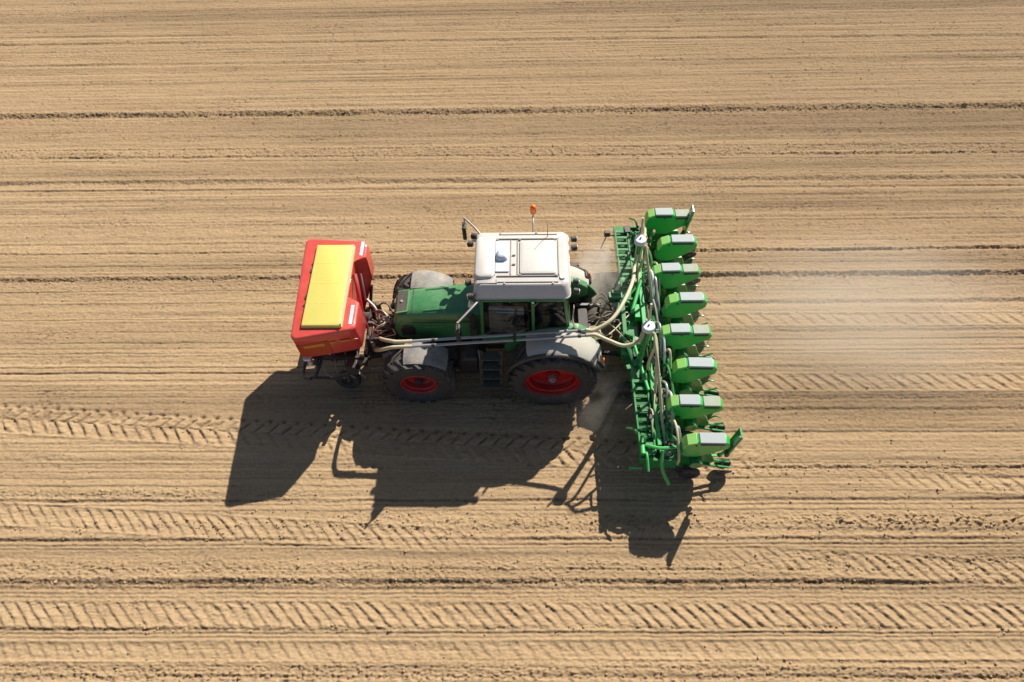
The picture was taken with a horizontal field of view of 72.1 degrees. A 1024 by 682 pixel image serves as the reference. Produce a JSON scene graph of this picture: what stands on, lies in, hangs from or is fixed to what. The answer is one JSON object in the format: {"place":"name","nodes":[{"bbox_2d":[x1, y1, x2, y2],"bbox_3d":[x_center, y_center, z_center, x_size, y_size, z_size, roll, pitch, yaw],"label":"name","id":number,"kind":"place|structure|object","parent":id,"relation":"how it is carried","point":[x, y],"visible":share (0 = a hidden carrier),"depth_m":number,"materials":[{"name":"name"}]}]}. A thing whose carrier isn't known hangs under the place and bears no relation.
{"place":"outdoors","nodes":[
{"label":"outdoors","id":0,"kind":"place"},
{"bbox_2d":[0,0,1023,681],"bbox_3d":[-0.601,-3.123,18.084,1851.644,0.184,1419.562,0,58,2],"label":"field ground","id":1,"kind":"structure","parent":0,"point":[184,412],"depth_m":16.00,"materials":[{"name":"soil"}]},
{"bbox_2d":[368,204,630,404],"bbox_3d":[-0.340,-0.755,14.479,5.590,3.600,2.880,0,58,2],"label":"tractor","id":2,"kind":"object","parent":1,"relation":"on","point":[532,281],"visible":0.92,"depth_m":14.18,"materials":[{"name":"green paint"}]},
{"bbox_2d":[291,239,380,387],"bbox_3d":[-3.681,-0.449,14.982,1.791,2.560,2.518,0,58,2],"label":"front tank","id":3,"kind":"object","parent":2,"relation":"attached to","point":[333,314],"visible":0.99,"depth_m":14.04,"materials":[{"name":"red metal"}]},
{"bbox_2d":[379,254,638,343],"bbox_3d":[0.014,-0.285,14.461,5.773,1.574,1.778,-11,58,-5],"label":"conveying pipe","id":4,"kind":"object","parent":2,"relation":"attached to","point":[614,316],"visible":0.98,"depth_m":13.72,"materials":[{"name":"white plastic"}]},
{"bbox_2d":[374,331,644,351],"bbox_3d":[-0.267,0.267,14.151,5.607,1.703,0.678,5,58,5],"label":"conveying pipe","id":5,"kind":"object","parent":2,"relation":"attached to","point":[622,345],"visible":1,"depth_m":13.64,"materials":[{"name":"white plastic"}]},
{"bbox_2d":[599,205,742,484],"bbox_3d":[3.194,-0.399,14.566,2.451,2.926,6.484,0,58,2],"label":"seed planter","id":6,"kind":"object","parent":1,"relation":"on","point":[686,367],"visible":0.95,"depth_m":14.45,"materials":[{"name":"paint"}]}
]}

